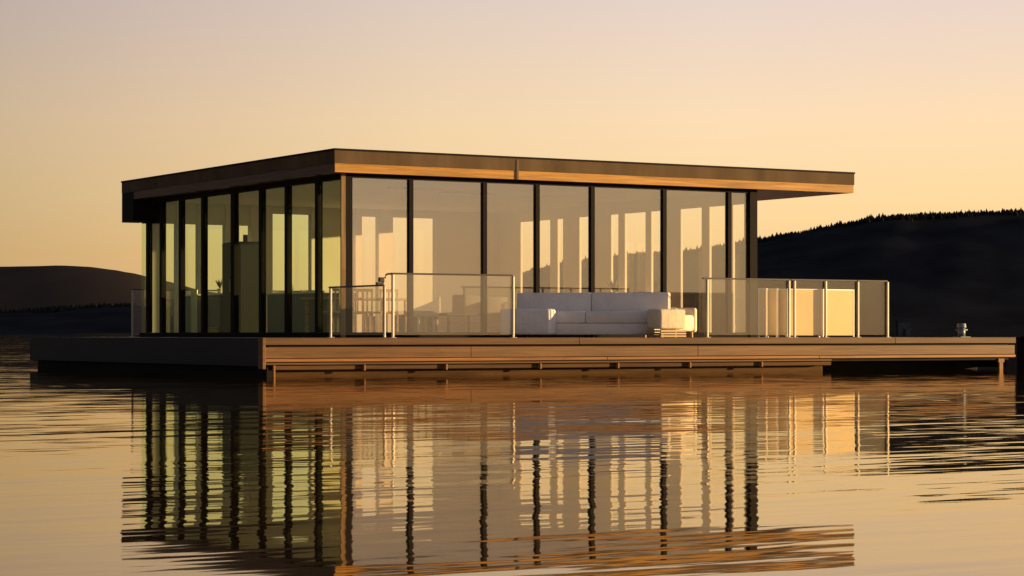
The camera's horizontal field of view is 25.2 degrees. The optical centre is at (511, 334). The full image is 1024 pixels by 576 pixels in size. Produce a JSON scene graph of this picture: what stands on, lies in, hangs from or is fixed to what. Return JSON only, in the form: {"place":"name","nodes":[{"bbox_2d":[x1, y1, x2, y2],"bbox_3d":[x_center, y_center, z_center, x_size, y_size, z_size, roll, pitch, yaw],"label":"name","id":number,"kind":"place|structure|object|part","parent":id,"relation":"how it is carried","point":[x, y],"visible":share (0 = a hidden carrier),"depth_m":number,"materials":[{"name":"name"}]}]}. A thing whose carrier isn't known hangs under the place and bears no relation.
{"place":"outdoors","nodes":[
{"label":"outdoors","id":0,"kind":"place"},
{"bbox_2d":[0,305,173,334],"bbox_3d":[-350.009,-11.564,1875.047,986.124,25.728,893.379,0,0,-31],"label":"shore slope","id":1,"kind":"structure","parent":0,"point":[106,319],"depth_m":1703.97,"materials":[{"name":"plant"}]},
{"bbox_2d":[0,265,368,316],"bbox_3d":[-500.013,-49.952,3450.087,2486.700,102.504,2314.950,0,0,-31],"label":"hill","id":2,"kind":"structure","parent":0,"point":[26,287],"depth_m":3036.81,"materials":[{"name":"plant"}]},
{"bbox_2d":[0,335,1023,575],"bbox_3d":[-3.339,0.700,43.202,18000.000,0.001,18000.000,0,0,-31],"label":"water","id":3,"kind":"structure","parent":0,"point":[910,472],"depth_m":11.55,"materials":[{"name":"brown liquid"}]},
{"bbox_2d":[30,337,1015,376],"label":"floating deck","id":4,"kind":"structure","parent":3,"relation":"on","point":[274,356],"depth_m":41.39,"materials":[{"name":"wood"}]},
{"bbox_2d":[129,289,363,336],"bbox_3d":[-6.222,-0.496,54.633,6.090,1.112,0.125,0,0,-31],"label":"glass balustrade","id":5,"kind":"object","parent":4,"relation":"on","point":[209,290],"visible":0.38,"depth_m":53.20,"materials":[{"name":"metal"}]},
{"bbox_2d":[326,284,387,337],"bbox_3d":[-2.712,-0.396,39.978,0.100,0.912,2.175,0,0,-31],"label":"glass balustrade","id":6,"kind":"object","parent":4,"relation":"on","point":[384,311],"visible":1,"depth_m":39.87,"materials":[{"name":"metal"}]},
{"bbox_2d":[376,273,516,337],"bbox_3d":[-1.122,-0.496,39.619,2.742,1.112,0.125,0,0,-31],"label":"glass balustrade","id":7,"kind":"object","parent":4,"relation":"on","point":[381,280],"visible":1,"depth_m":39.28,"materials":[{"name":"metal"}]},
{"bbox_2d":[121,148,854,337],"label":"glass house","id":8,"kind":"structure","parent":4,"relation":"on","point":[335,195],"depth_m":49.51,"materials":[{"name":"metal"}]},
{"bbox_2d":[190,289,197,332],"bbox_3d":[-6.998,-0.501,50.511,0.050,1.002,0.400,0,0,-31],"label":"curtain","id":9,"kind":"object","parent":8,"relation":"hanging from","point":[194,310],"visible":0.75,"depth_m":50.44,"materials":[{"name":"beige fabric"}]},
{"bbox_2d":[185,293,222,332],"bbox_3d":[-6.569,-0.440,50.651,0.660,0.900,2.100,0,0,-31],"label":"kitchen counter","id":10,"kind":"object","parent":8,"relation":"on","point":[214,309],"visible":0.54,"depth_m":50.04,"materials":[{"name":"grey laminate"}]},
{"bbox_2d":[185,297,190,331],"bbox_3d":[-7.230,-0.440,51.147,0.017,0.780,0.490,0,0,-31],"label":"door","id":11,"kind":"structure","parent":10,"relation":"in","point":[187,299],"depth_m":51.11,"materials":[{"name":"grey laminate"}]},
{"bbox_2d":[198,297,200,331],"bbox_3d":[-6.967,-0.440,50.710,0.017,0.780,0.490,0,0,-31],"label":"door","id":12,"kind":"structure","parent":10,"relation":"in","point":[199,298],"depth_m":50.55,"materials":[{"name":"grey laminate"}]},
{"bbox_2d":[208,296,209,326],"bbox_3d":[-6.705,-0.440,50.272,0.017,0.780,0.490,0,0,-31],"label":"door","id":13,"kind":"structure","parent":10,"relation":"in","point":[208,296],"depth_m":50.11,"materials":[{"name":"grey laminate"}]},
{"bbox_2d":[210,296,219,331],"bbox_3d":[-6.443,-0.440,49.835,0.017,0.780,0.490,0,0,-31],"label":"door","id":14,"kind":"structure","parent":10,"relation":"in","point":[214,300],"depth_m":49.81,"materials":[{"name":"grey laminate"}]},
{"bbox_2d":[215,279,221,292],"bbox_3d":[-6.414,-1.063,50.236,0.227,0.346,0.173,0,0,-31],"label":"potted plant","id":15,"kind":"object","parent":10,"relation":"on","point":[219,284],"visible":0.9,"depth_m":50.19,"materials":[{"name":"green plant"}]},
{"bbox_2d":[207,327,217,332],"bbox_3d":[-6.535,-0.072,49.855,0.290,0.165,0.430,0,0,-31],"label":"wicker basket","id":16,"kind":"object","parent":8,"relation":"on","point":[212,330],"visible":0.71,"depth_m":49.67,"materials":[{"name":"brown wicker"}]},
{"bbox_2d":[222,241,258,332],"bbox_3d":[-5.761,-0.980,49.118,0.630,1.980,0.900,0,0,-31],"label":"tall cupboard","id":17,"kind":"object","parent":8,"relation":"on","point":[248,286],"visible":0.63,"depth_m":48.75,"materials":[{"name":"wood"}]},
{"bbox_3d":[-6.120,-1.010,49.151,0.047,1.880,0.455,0,0,-31],"label":"door","id":18,"kind":"part","parent":17,"relation":"part of","materials":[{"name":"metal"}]},
{"bbox_3d":[-5.897,-1.010,48.778,0.047,1.880,0.435,0,0,-31],"label":"door","id":19,"kind":"part","parent":17,"relation":"part of","materials":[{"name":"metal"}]},
{"bbox_2d":[243,235,247,241],"bbox_3d":[-5.678,-2.045,48.853,0.100,0.150,0.100,0,0,-31],"label":"vase","id":20,"kind":"object","parent":17,"relation":"on","point":[245,238],"visible":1,"depth_m":48.81,"materials":[{"name":"black ceramic"}]},
{"bbox_2d":[266,291,355,331],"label":"kitchen island","id":21,"kind":"structure","parent":8,"relation":"on","point":[275,311],"depth_m":46.94,"materials":[{"name":"grey laminate"}]},
{"bbox_2d":[323,288,339,331],"bbox_3d":[-3.535,-0.450,45.474,0.440,0.920,0.440,0,0,-41],"label":"dining chair","id":22,"kind":"object","parent":8,"relation":"on","point":[335,312],"visible":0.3,"depth_m":45.31,"materials":[{"name":"brown wood"}]},
{"bbox_2d":[301,297,406,331],"bbox_3d":[-3.158,-0.365,46.692,2.200,0.750,0.900,0,0,-43],"label":"dining table","id":23,"kind":"object","parent":8,"relation":"on","point":[327,298],"visible":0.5,"depth_m":46.26,"materials":[{"name":"brown wood"}]},
{"bbox_2d":[354,292,367,331],"bbox_3d":[-3.295,-0.450,47.601,0.440,0.920,0.440,0,0,-39],"label":"dining chair","id":24,"kind":"object","parent":8,"relation":"on","point":[355,322],"visible":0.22,"depth_m":47.86,"materials":[{"name":"brown wood"}]},
{"bbox_2d":[352,289,372,331],"bbox_3d":[-3.055,-0.450,45.879,0.440,0.920,0.440,0,0,-23],"label":"dining chair","id":25,"kind":"object","parent":8,"relation":"on","point":[362,311],"visible":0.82,"depth_m":45.73,"materials":[{"name":"brown wood"}]},
{"bbox_2d":[369,289,398,331],"bbox_3d":[-2.592,-0.450,46.331,0.440,0.920,0.440,0,0,-36],"label":"dining chair","id":26,"kind":"object","parent":8,"relation":"on","point":[380,312],"visible":0.81,"depth_m":46.25,"materials":[{"name":"brown wood"}]},
{"bbox_2d":[387,187,442,191],"bbox_3d":[-2.000,-2.997,47.386,1.240,0.066,0.120,0,0,-31],"label":"ceiling light","id":27,"kind":"object","parent":8,"relation":"attached to","point":[418,189],"visible":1,"depth_m":47.37,"materials":[{"name":"metal"}]},
{"bbox_2d":[404,297,439,331],"bbox_3d":[-1.787,-0.369,45.722,0.718,0.761,0.690,0,0,-3],"label":"tub chair","id":28,"kind":"object","parent":8,"relation":"on","point":[431,309],"visible":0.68,"depth_m":45.78,"materials":[{"name":"beige fabric"}]},
{"bbox_2d":[434,313,479,331],"bbox_3d":[-1.066,-0.205,45.730,0.840,0.430,0.600,0,0,-31],"label":"side table","id":29,"kind":"object","parent":8,"relation":"on","point":[448,315],"visible":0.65,"depth_m":45.49,"materials":[{"name":"brown laminate"}]},
{"bbox_2d":[439,191,491,195],"bbox_3d":[-0.987,-2.997,48.809,1.240,0.066,0.120,0,0,-31],"label":"ceiling light","id":30,"kind":"object","parent":8,"relation":"attached to","point":[461,193],"visible":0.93,"depth_m":48.69,"materials":[{"name":"metal"}]},
{"bbox_2d":[500,292,669,337],"bbox_3d":[1.400,-0.370,43.328,3.000,0.860,1.650,0,0,11],"label":"sofa","id":31,"kind":"object","parent":4,"relation":"on","point":[591,314],"visible":0.8,"depth_m":43.26,"materials":[{"name":"fabric"}]},
{"bbox_2d":[646,309,685,336],"bbox_3d":[2.878,-0.210,42.790,0.720,0.520,0.360,0,0,-45],"label":"pouf","id":32,"kind":"object","parent":4,"relation":"on","point":[665,318],"visible":0.97,"depth_m":42.59,"materials":[{"name":"beige fabric"}]},
{"bbox_2d":[643,307,696,336],"bbox_3d":[3.016,-0.370,44.563,0.840,0.860,1.000,0,0,29],"label":"armchair","id":33,"kind":"object","parent":4,"relation":"on","point":[691,320],"visible":0.2,"depth_m":44.63,"materials":[{"name":"beige fabric"}]},
{"bbox_2d":[702,277,888,336],"bbox_3d":[5.438,-0.496,43.552,4.445,1.112,0.125,0,0,-31],"label":"glass balustrade","id":34,"kind":"object","parent":4,"relation":"on","point":[794,307],"visible":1,"depth_m":43.53,"materials":[{"name":"metal"}]},
{"bbox_2d":[758,288,853,336],"bbox_3d":[5.993,-0.432,46.650,2.571,0.985,0.340,0,0,-31],"label":"folding screen","id":35,"kind":"object","parent":4,"relation":"on","point":[772,311],"visible":0.84,"depth_m":46.60,"materials":[{"name":"fabric"}]},
{"bbox_2d":[955,323,967,336],"bbox_3d":[9.104,-0.083,46.464,0.300,0.285,0.260,0,0,-31],"label":"mooring bollard","id":36,"kind":"object","parent":4,"relation":"on","point":[961,329],"visible":0.94,"depth_m":46.40,"materials":[{"name":"metal"}]},
{"bbox_2d":[1015,336,1023,368],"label":"mooring pile","id":37,"kind":"object","parent":3,"relation":"in","point":[1019,352],"visible":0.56,"depth_m":46.31,"materials":[{"name":"wood"}]},
{"bbox_2d":[0,0,1023,315],"label":"sky","id":38,"kind":"structure","parent":0,"point":[921,100],"materials":[{"name":"orange"}]},
{"bbox_2d":[70,213,1023,334],"bbox_3d":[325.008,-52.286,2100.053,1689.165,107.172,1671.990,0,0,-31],"label":"forested hill","id":39,"kind":"structure","parent":0,"point":[945,276],"depth_m":1690.69,"materials":[{"name":"plant"}]},
{"bbox_2d":[0,208,1023,313],"bbox_3d":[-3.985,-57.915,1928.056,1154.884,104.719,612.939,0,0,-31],"label":"conifer forest","id":40,"kind":"object","parent":39,"relation":"on","point":[930,215],"visible":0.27,"depth_m":1946.00,"materials":[{"name":"plant"}]},
{"bbox_2d":[606,280,617,292],"bbox_3d":[2.278,-1.044,52.026,0.288,0.478,0.250,0,0,-31],"label":"potted plant","id":41,"kind":"object","parent":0,"point":[613,287],"visible":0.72,"depth_m":52.02,"materials":[{"name":"white plant"}]},
{"bbox_2d":[895,318,910,334],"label":"shore building","id":42,"kind":"structure","parent":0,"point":[903,326],"depth_m":1475.54,"materials":[{"name":"metal"}]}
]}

